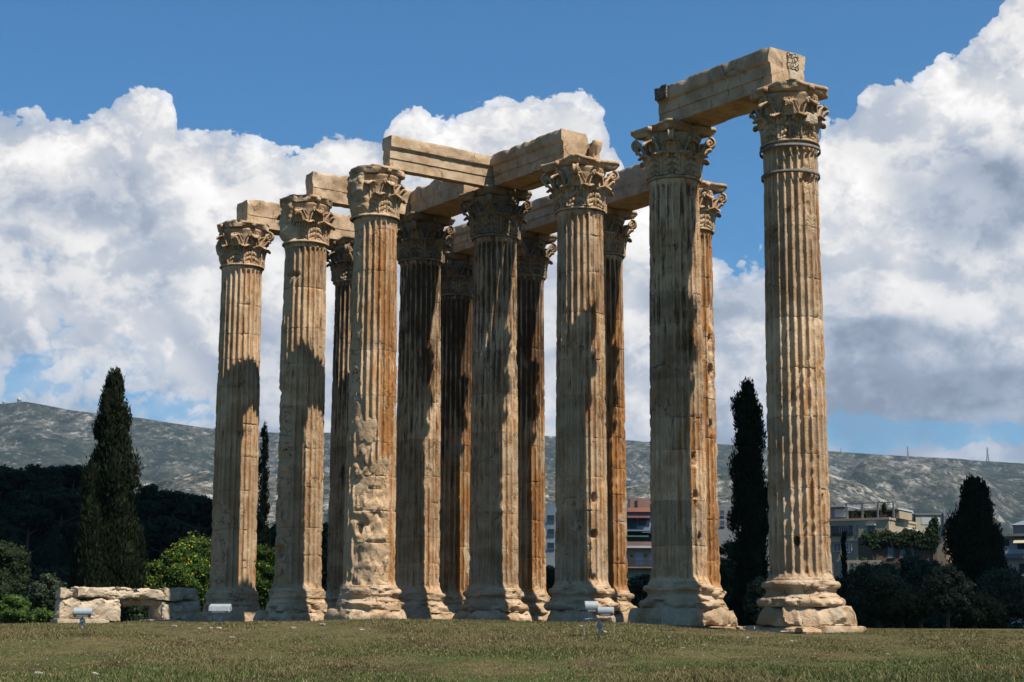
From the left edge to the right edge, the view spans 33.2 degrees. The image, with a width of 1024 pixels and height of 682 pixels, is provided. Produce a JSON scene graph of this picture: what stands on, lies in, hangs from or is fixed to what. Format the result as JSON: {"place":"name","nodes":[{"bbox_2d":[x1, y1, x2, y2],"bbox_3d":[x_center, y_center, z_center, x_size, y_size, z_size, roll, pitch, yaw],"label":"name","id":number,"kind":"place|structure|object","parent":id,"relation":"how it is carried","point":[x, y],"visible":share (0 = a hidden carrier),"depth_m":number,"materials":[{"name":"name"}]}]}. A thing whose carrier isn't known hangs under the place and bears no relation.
{"place":"outdoors","nodes":[
{"label":"outdoors","id":0,"kind":"place"},
{"bbox_2d":[0,402,1023,533],"bbox_3d":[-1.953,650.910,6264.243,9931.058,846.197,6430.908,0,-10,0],"label":"hills","id":1,"kind":"structure","parent":0,"point":[41,434],"depth_m":5813.29,"materials":[{"name":"stone"}]},
{"bbox_2d":[0,516,1023,681],"bbox_3d":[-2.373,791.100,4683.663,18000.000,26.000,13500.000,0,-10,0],"label":"ground","id":2,"kind":"structure","parent":0,"point":[275,627],"depth_m":40.65,"materials":[{"name":"plant"}]},
{"bbox_2d":[0,464,18,494],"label":"pine tree","id":3,"kind":"object","parent":2,"relation":"on","point":[8,468],"visible":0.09,"depth_m":264.07,"materials":[{"name":"green plant"}]},
{"bbox_2d":[0,592,30,623],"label":"leafy shrub","id":4,"kind":"object","parent":2,"relation":"on","point":[13,608],"visible":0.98,"depth_m":78.71,"materials":[{"name":"green plant"}]},
{"bbox_2d":[0,540,33,623],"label":"broad tree","id":5,"kind":"object","parent":2,"relation":"on","point":[14,575],"visible":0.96,"depth_m":108.51,"materials":[{"name":"green plant"}]},
{"bbox_2d":[1,503,56,552],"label":"pine tree","id":6,"kind":"object","parent":2,"relation":"on","point":[30,519],"visible":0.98,"depth_m":240.53,"materials":[{"name":"green plant"}]},
{"bbox_2d":[0,463,60,492],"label":"pine tree","id":7,"kind":"object","parent":2,"relation":"on","point":[31,477],"visible":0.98,"depth_m":260.23,"materials":[{"name":"green plant"}]},
{"bbox_2d":[24,607,54,622],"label":"leafy shrub","id":8,"kind":"object","parent":2,"relation":"on","point":[41,614],"visible":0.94,"depth_m":76.69,"materials":[{"name":"green plant"}]},
{"bbox_2d":[26,562,65,579],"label":"pine tree","id":9,"kind":"object","parent":2,"relation":"on","point":[32,565],"depth_m":202.26,"materials":[{"name":"green plant"}]},
{"bbox_2d":[27,571,66,612],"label":"broad tree","id":10,"kind":"object","parent":2,"relation":"on","point":[45,587],"visible":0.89,"depth_m":88.51,"materials":[{"name":"green plant"}]},
{"bbox_2d":[26,566,71,593],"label":"pine tree","id":11,"kind":"object","parent":2,"relation":"on","point":[36,571],"visible":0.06,"depth_m":141.32,"materials":[{"name":"green plant"}]},
{"bbox_2d":[37,487,82,538],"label":"pine tree","id":12,"kind":"object","parent":2,"relation":"on","point":[68,512],"visible":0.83,"depth_m":245.09,"materials":[{"name":"green plant"}]},
{"bbox_2d":[57,464,86,493],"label":"pine tree","id":13,"kind":"object","parent":2,"relation":"on","point":[71,476],"visible":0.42,"depth_m":273.16,"materials":[{"name":"green plant"}]},
{"bbox_2d":[50,618,109,622],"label":"footing slab","id":14,"kind":"structure","parent":2,"relation":"on","point":[56,620],"depth_m":68.73,"materials":[{"name":"stone"}]},
{"bbox_2d":[54,597,120,622],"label":"stone block","id":15,"kind":"structure","parent":14,"relation":"on","point":[107,609],"depth_m":69.46,"materials":[{"name":"stone"}]},
{"bbox_2d":[55,588,73,598],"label":"stone block","id":16,"kind":"structure","parent":15,"relation":"on","point":[64,593],"depth_m":68.90,"materials":[{"name":"stone"}]},
{"bbox_2d":[71,586,164,599],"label":"stone block","id":17,"kind":"structure","parent":15,"relation":"on","point":[113,593],"depth_m":70.19,"materials":[{"name":"stone"}]},
{"bbox_2d":[73,607,92,628],"bbox_3d":[-12.345,8.039,49.347,0.562,0.757,0.304,2,-10,-8],"label":"floodlight","id":18,"kind":"object","parent":2,"relation":"on","point":[82,612],"visible":0.95,"depth_m":49.28,"materials":[{"name":"grey metal"}]},
{"bbox_2d":[0,483,208,623],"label":"undergrowth","id":19,"kind":"object","parent":2,"relation":"on","point":[46,553],"visible":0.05,"depth_m":236.97,"materials":[{"name":"green plant"}]},
{"bbox_2d":[66,366,151,622],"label":"cypress tree","id":20,"kind":"object","parent":2,"relation":"on","point":[109,549],"visible":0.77,"depth_m":93.98,"materials":[{"name":"green plant"}]},
{"bbox_2d":[121,605,148,620],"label":"leafy shrub","id":21,"kind":"object","parent":2,"relation":"on","point":[130,613],"visible":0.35,"depth_m":80.07,"materials":[{"name":"green plant"}]},
{"bbox_2d":[143,558,163,606],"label":"flowering bush","id":22,"kind":"object","parent":2,"relation":"on","point":[154,565],"visible":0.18,"depth_m":98.39,"materials":[{"name":"green plant"}]},
{"bbox_2d":[132,484,178,524],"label":"pine tree","id":23,"kind":"object","parent":2,"relation":"on","point":[153,500],"visible":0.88,"depth_m":263.89,"materials":[{"name":"green plant"}]},
{"bbox_2d":[133,619,196,621],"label":"footing slab","id":24,"kind":"structure","parent":2,"relation":"on","point":[159,620],"depth_m":70.87,"materials":[{"name":"stone"}]},
{"bbox_2d":[148,600,200,619],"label":"stone block","id":25,"kind":"structure","parent":24,"relation":"on","point":[178,610],"depth_m":71.56,"materials":[{"name":"stone"}]},
{"bbox_2d":[119,599,156,606],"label":"stone block","id":26,"kind":"structure","parent":25,"relation":"on","point":[135,602],"depth_m":71.17,"materials":[{"name":"stone"}]},
{"bbox_2d":[156,587,198,601],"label":"stone block","id":27,"kind":"structure","parent":25,"relation":"on","point":[179,594],"depth_m":71.70,"materials":[{"name":"stone"}]},
{"bbox_2d":[136,514,197,560],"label":"pine tree","id":28,"kind":"object","parent":2,"relation":"on","point":[172,530],"visible":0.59,"depth_m":242.73,"materials":[{"name":"green plant"}]},
{"bbox_2d":[153,490,203,522],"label":"pine tree","id":29,"kind":"object","parent":2,"relation":"on","point":[181,496],"visible":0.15,"depth_m":273.30,"materials":[{"name":"green plant"}]},
{"bbox_2d":[150,547,210,608],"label":"flowering bush","id":30,"kind":"object","parent":2,"relation":"on","point":[188,570],"visible":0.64,"depth_m":96.47,"materials":[{"name":"green plant"}]},
{"bbox_2d":[163,495,212,533],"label":"pine tree","id":31,"kind":"object","parent":2,"relation":"on","point":[186,510],"visible":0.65,"depth_m":267.05,"materials":[{"name":"green plant"}]},
{"bbox_2d":[167,531,210,611],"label":"flowering bush","id":32,"kind":"object","parent":2,"relation":"on","point":[201,545],"visible":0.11,"depth_m":102.25,"materials":[{"name":"green plant"}]},
{"bbox_2d":[208,604,231,623],"bbox_3d":[-8.736,8.246,51.340,0.666,0.765,0.370,-1,-10,6],"label":"floodlight","id":33,"kind":"object","parent":2,"relation":"on","point":[219,608],"visible":0.86,"depth_m":51.24,"materials":[{"name":"grey metal"}]},
{"bbox_2d":[203,525,257,535],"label":"pine tree","id":34,"kind":"object","parent":2,"relation":"on","point":[209,530],"visible":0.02,"depth_m":262.15,"materials":[{"name":"green plant"}]},
{"bbox_2d":[194,219,273,621],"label":"temple column","id":35,"kind":"structure","parent":2,"relation":"on","point":[242,251],"depth_m":72.70,"materials":[{"name":"stone"}]},
{"bbox_2d":[236,200,354,241],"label":"architrave beam","id":36,"kind":"structure","parent":35,"relation":"on","point":[261,211],"depth_m":75.57,"materials":[{"name":"stone"}]},
{"bbox_2d":[256,421,270,546],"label":"cypress tree","id":37,"kind":"object","parent":2,"relation":"on","point":[263,507],"visible":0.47,"depth_m":117.74,"materials":[{"name":"green plant"}]},
{"bbox_2d":[255,543,275,609],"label":"flowering bush","id":38,"kind":"object","parent":2,"relation":"on","point":[265,563],"visible":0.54,"depth_m":98.41,"materials":[{"name":"green plant"}]},
{"bbox_2d":[265,517,276,547],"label":"broad tree","id":39,"kind":"object","parent":2,"relation":"on","point":[273,535],"visible":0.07,"depth_m":128.80,"materials":[{"name":"green plant"}]},
{"bbox_2d":[253,194,335,621],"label":"temple column","id":40,"kind":"structure","parent":2,"relation":"on","point":[297,592],"depth_m":68.29,"materials":[{"name":"stone"}]},
{"bbox_2d":[305,171,411,215],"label":"architrave beam","id":41,"kind":"structure","parent":40,"relation":"on","point":[334,187],"depth_m":70.81,"materials":[{"name":"stone"}]},
{"bbox_2d":[321,521,328,590],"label":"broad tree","id":42,"kind":"object","parent":2,"relation":"on","point":[324,542],"visible":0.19,"depth_m":123.62,"materials":[{"name":"green plant"}]},
{"bbox_2d":[324,236,353,609],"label":"temple column","id":43,"kind":"structure","parent":2,"relation":"on","point":[341,262],"depth_m":76.08,"materials":[{"name":"stone"}]},
{"bbox_2d":[443,227,452,251],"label":"architrave beam","id":44,"kind":"structure","parent":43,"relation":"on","point":[449,241],"depth_m":80.21,"materials":[{"name":"stone"}]},
{"bbox_2d":[324,164,406,620],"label":"temple column","id":45,"kind":"structure","parent":2,"relation":"on","point":[368,588],"depth_m":63.86,"materials":[{"name":"stone"}]},
{"bbox_2d":[382,135,494,187],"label":"architrave beam","id":46,"kind":"structure","parent":45,"relation":"on","point":[412,157],"depth_m":66.79,"materials":[{"name":"stone"}]},
{"bbox_2d":[394,211,454,619],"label":"temple column","id":47,"kind":"structure","parent":2,"relation":"on","point":[422,239],"depth_m":71.53,"materials":[{"name":"stone"}]},
{"bbox_2d":[410,179,477,216],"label":"architrave beam","id":48,"kind":"structure","parent":47,"relation":"on","point":[438,197],"depth_m":71.44,"materials":[{"name":"stone"}]},
{"bbox_2d":[439,251,473,612],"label":"temple column","id":49,"kind":"structure","parent":2,"relation":"on","point":[456,302],"depth_m":79.11,"materials":[{"name":"stone"}]},
{"bbox_2d":[452,223,473,255],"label":"architrave beam","id":50,"kind":"structure","parent":49,"relation":"on","point":[462,243],"depth_m":79.53,"materials":[{"name":"stone"}]},
{"bbox_2d":[452,184,531,621],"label":"temple column","id":51,"kind":"structure","parent":2,"relation":"on","point":[495,222],"depth_m":67.10,"materials":[{"name":"stone"}]},
{"bbox_2d":[516,229,556,621],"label":"temple column","id":52,"kind":"structure","parent":2,"relation":"on","point":[534,255],"depth_m":74.73,"materials":[{"name":"stone"}]},
{"bbox_2d":[520,196,556,234],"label":"architrave beam","id":53,"kind":"structure","parent":52,"relation":"on","point":[540,217],"depth_m":74.79,"materials":[{"name":"stone"}]},
{"bbox_2d":[544,503,556,566],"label":"apartment building","id":54,"kind":"structure","parent":2,"relation":"on","point":[550,523],"depth_m":209.04,"materials":[{"name":"grey concrete"}]},
{"bbox_2d":[547,515,554,521],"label":"window","id":55,"kind":"structure","parent":54,"relation":"in","point":[550,518],"depth_m":209.34,"materials":[{"name":"grey glass"}]},
{"bbox_2d":[547,529,554,535],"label":"window","id":56,"kind":"structure","parent":54,"relation":"in","point":[550,532],"depth_m":209.03,"materials":[{"name":"grey glass"}]},
{"bbox_2d":[548,543,553,548],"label":"window","id":57,"kind":"structure","parent":54,"relation":"in","point":[550,545],"depth_m":208.75,"materials":[{"name":"grey glass"}]},
{"bbox_2d":[546,565,554,599],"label":"broad tree","id":58,"kind":"object","parent":2,"relation":"on","point":[550,575],"visible":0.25,"depth_m":108.43,"materials":[{"name":"green plant"}]},
{"bbox_2d":[540,153,619,622],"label":"temple column","id":59,"kind":"structure","parent":2,"relation":"on","point":[581,186],"depth_m":62.72,"materials":[{"name":"stone"}]},
{"bbox_2d":[491,128,587,188],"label":"architrave beam","id":60,"kind":"structure","parent":59,"relation":"on","point":[516,166],"depth_m":66.16,"materials":[{"name":"stone"}]},
{"bbox_2d":[515,143,588,190],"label":"architrave beam","id":61,"kind":"structure","parent":59,"relation":"on","point":[535,185],"depth_m":68.00,"materials":[{"name":"stone"}]},
{"bbox_2d":[588,140,601,158],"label":"beam stub","id":62,"kind":"object","parent":59,"relation":"on","point":[594,147],"visible":0.63,"depth_m":65.06,"materials":[{"name":"stone"}]},
{"bbox_2d":[584,601,613,634],"bbox_3d":[2.371,7.646,46.842,0.853,1.093,0.381,-2,-10,11],"label":"floodlight","id":63,"kind":"object","parent":2,"relation":"on","point":[591,606],"visible":0.93,"depth_m":46.80,"materials":[{"name":"grey metal"}]},
{"bbox_2d":[603,206,637,622],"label":"temple column","id":64,"kind":"structure","parent":2,"relation":"on","point":[616,235],"depth_m":70.41,"materials":[{"name":"stone"}]},
{"bbox_2d":[607,164,648,210],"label":"architrave beam","id":65,"kind":"structure","parent":64,"relation":"on","point":[630,189],"depth_m":69.96,"materials":[{"name":"stone"}]},
{"bbox_2d":[627,574,649,607],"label":"olive tree","id":66,"kind":"object","parent":2,"relation":"on","point":[637,583],"visible":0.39,"depth_m":90.48,"materials":[{"name":"green plant"}]},
{"bbox_2d":[626,496,652,585],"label":"apartment building","id":67,"kind":"structure","parent":2,"relation":"on","point":[639,556],"depth_m":204.60,"materials":[{"name":"white concrete"}]},
{"bbox_2d":[627,518,636,527],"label":"window","id":68,"kind":"structure","parent":67,"relation":"in","point":[631,522],"depth_m":205.69,"materials":[{"name":"glass"}]},
{"bbox_2d":[626,534,651,541],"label":"window","id":69,"kind":"structure","parent":67,"relation":"in","point":[629,539],"depth_m":205.34,"materials":[{"name":"glass"}]},
{"bbox_2d":[638,518,648,525],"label":"window","id":70,"kind":"structure","parent":67,"relation":"in","point":[641,521],"depth_m":205.72,"materials":[{"name":"glass"}]},
{"bbox_2d":[628,118,735,628],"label":"temple column","id":71,"kind":"structure","parent":2,"relation":"on","point":[679,588],"depth_m":58.27,"materials":[{"name":"stone"}]},
{"bbox_2d":[699,180,737,626],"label":"temple column","id":72,"kind":"structure","parent":2,"relation":"on","point":[709,208],"depth_m":66.27,"materials":[{"name":"stone"}]},
{"bbox_2d":[718,506,735,559],"bbox_3d":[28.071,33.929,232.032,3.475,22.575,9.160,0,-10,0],"label":"apartment building","id":73,"kind":"structure","parent":2,"relation":"on","point":[724,532],"depth_m":229.07,"materials":[{"name":"grey concrete"}]},
{"bbox_2d":[719,539,736,604],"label":"broad tree","id":74,"kind":"object","parent":2,"relation":"on","point":[726,570],"visible":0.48,"depth_m":118.06,"materials":[{"name":"green plant"}]},
{"bbox_2d":[725,376,769,625],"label":"cypress tree","id":75,"kind":"object","parent":2,"relation":"on","point":[749,514],"visible":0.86,"depth_m":99.35,"materials":[{"name":"green plant"}]},
{"bbox_2d":[742,575,765,624],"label":"olive tree","id":76,"kind":"object","parent":2,"relation":"on","point":[754,592],"visible":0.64,"depth_m":86.70,"materials":[{"name":"green plant"}]},
{"bbox_2d":[735,79,866,633],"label":"temple column","id":77,"kind":"structure","parent":2,"relation":"on","point":[800,585],"depth_m":53.83,"materials":[{"name":"stone"}]},
{"bbox_2d":[654,47,804,126],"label":"architrave beam","id":78,"kind":"structure","parent":77,"relation":"on","point":[716,95],"depth_m":57.65,"materials":[{"name":"stone"}]},
{"bbox_2d":[840,530,847,578],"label":"cypress tree","id":79,"kind":"object","parent":2,"relation":"on","point":[844,567],"visible":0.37,"depth_m":148.94,"materials":[{"name":"green plant"}]},
{"bbox_2d":[834,575,861,615],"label":"olive tree","id":80,"kind":"object","parent":2,"relation":"on","point":[840,591],"visible":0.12,"depth_m":91.27,"materials":[{"name":"green plant"}]},
{"bbox_2d":[833,560,880,577],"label":"house","id":81,"kind":"structure","parent":2,"relation":"on","point":[837,568],"depth_m":178.72,"materials":[{"name":"paint"}]},
{"bbox_2d":[726,574,1023,628],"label":"undergrowth","id":82,"kind":"object","parent":2,"relation":"on","point":[937,622],"depth_m":112.48,"materials":[{"name":"green plant"}]},
{"bbox_2d":[838,560,913,627],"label":"olive tree","id":83,"kind":"object","parent":2,"relation":"on","point":[861,584],"visible":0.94,"depth_m":90.18,"materials":[{"name":"green plant"}]},
{"bbox_2d":[829,502,923,576],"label":"apartment building","id":84,"kind":"structure","parent":2,"relation":"on","point":[843,518],"depth_m":221.98,"materials":[{"name":"beige concrete"}]},
{"bbox_2d":[833,543,840,551],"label":"window","id":85,"kind":"structure","parent":84,"relation":"in","point":[836,547],"depth_m":222.13,"materials":[{"name":"blue glass"}]},
{"bbox_2d":[845,543,851,552],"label":"window","id":86,"kind":"structure","parent":84,"relation":"in","point":[849,547],"depth_m":221.32,"materials":[{"name":"blue glass"}]},
{"bbox_2d":[853,510,858,517],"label":"potted plant","id":87,"kind":"object","parent":84,"relation":"on","point":[856,513],"visible":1,"depth_m":222.47,"materials":[{"name":"green plant"}]},
{"bbox_2d":[866,510,873,517],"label":"potted plant","id":88,"kind":"object","parent":84,"relation":"on","point":[870,514],"visible":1,"depth_m":221.52,"materials":[{"name":"green plant"}]},
{"bbox_2d":[868,525,874,532],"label":"window","id":89,"kind":"structure","parent":84,"relation":"in","point":[872,527],"depth_m":220.24,"materials":[{"name":"blue glass"}]},
{"bbox_2d":[880,501,887,516],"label":"potted plant","id":90,"kind":"object","parent":84,"relation":"on","point":[883,507],"visible":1,"depth_m":220.75,"materials":[{"name":"green plant"}]},
{"bbox_2d":[857,537,936,566],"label":"house","id":91,"kind":"structure","parent":2,"relation":"on","point":[889,553],"depth_m":193.77,"materials":[{"name":"brown concrete"}]},
{"bbox_2d":[887,547,894,557],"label":"window","id":92,"kind":"structure","parent":91,"relation":"in","point":[890,549],"depth_m":193.75,"materials":[{"name":"blue glass"}]},
{"bbox_2d":[859,516,940,559],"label":"ivy vine","id":93,"kind":"object","parent":91,"relation":"attached to","point":[929,537],"visible":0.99,"depth_m":193.52,"materials":[{"name":"green plant"}]},
{"bbox_2d":[900,549,904,557],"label":"window","id":94,"kind":"structure","parent":91,"relation":"in","point":[902,551],"depth_m":193.70,"materials":[{"name":"blue glass"}]},
{"bbox_2d":[861,585,938,628],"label":"olive bush","id":95,"kind":"object","parent":2,"relation":"on","point":[905,608],"visible":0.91,"depth_m":89.78,"materials":[{"name":"green plant"}]},
{"bbox_2d":[894,550,945,628],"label":"olive tree","id":96,"kind":"object","parent":2,"relation":"on","point":[914,569],"visible":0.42,"depth_m":96.45,"materials":[{"name":"green plant"}]},
{"bbox_2d":[912,508,955,531],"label":"apartment building","id":97,"kind":"structure","parent":2,"relation":"on","point":[922,520],"depth_m":244.21,"materials":[{"name":"grey concrete"}]},
{"bbox_2d":[937,525,950,565],"bbox_3d":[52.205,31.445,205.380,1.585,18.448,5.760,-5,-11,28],"label":"house","id":98,"kind":"structure","parent":2,"relation":"on","point":[940,556],"depth_m":204.07,"materials":[{"name":"grey concrete"}]},
{"bbox_2d":[918,563,977,628],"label":"olive tree","id":99,"kind":"object","parent":2,"relation":"on","point":[947,590],"visible":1,"depth_m":86.59,"materials":[{"name":"green plant"}]},
{"bbox_2d":[937,592,1011,628],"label":"olive bush","id":100,"kind":"object","parent":2,"relation":"on","point":[985,609],"visible":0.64,"depth_m":90.03,"materials":[{"name":"green plant"}]},
{"bbox_2d":[940,474,1010,628],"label":"cypress tree","id":101,"kind":"object","parent":2,"relation":"on","point":[973,542],"visible":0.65,"depth_m":103.61,"materials":[{"name":"green plant"}]},
{"bbox_2d":[973,565,1023,628],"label":"olive tree","id":102,"kind":"object","parent":2,"relation":"on","point":[996,582],"visible":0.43,"depth_m":92.47,"materials":[{"name":"green plant"}]},
{"bbox_2d":[1000,580,1023,625],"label":"olive tree","id":103,"kind":"object","parent":2,"relation":"on","point":[1014,598],"visible":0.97,"depth_m":90.55,"materials":[{"name":"green plant"}]},
{"bbox_2d":[1002,521,1023,626],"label":"apartment building","id":104,"kind":"structure","parent":2,"relation":"on","point":[1014,544],"depth_m":199.55,"materials":[{"name":"grey concrete"}]},
{"bbox_2d":[1002,539,1008,545],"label":"window","id":105,"kind":"structure","parent":104,"relation":"in","point":[1006,541],"depth_m":200.34,"materials":[{"name":"glass"}]},
{"bbox_2d":[1017,544,1023,548],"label":"window","id":106,"kind":"structure","parent":104,"relation":"in","point":[1019,546],"depth_m":199.61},
{"bbox_2d":[1019,564,1023,573],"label":"window","id":107,"kind":"structure","parent":104,"relation":"in","point":[1021,566],"depth_m":199.17,"materials":[{"name":"glass"}]},
{"bbox_2d":[0,0,1023,462],"label":"sky","id":108,"kind":"structure","parent":0,"point":[131,130],"materials":[{"name":"blue"}]},
{"bbox_2d":[133,469,1002,570],"bbox_3d":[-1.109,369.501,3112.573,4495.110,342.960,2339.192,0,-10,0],"label":"foothills","id":109,"kind":"structure","parent":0,"point":[842,491],"depth_m":3331.68,"materials":[{"name":"stone"}]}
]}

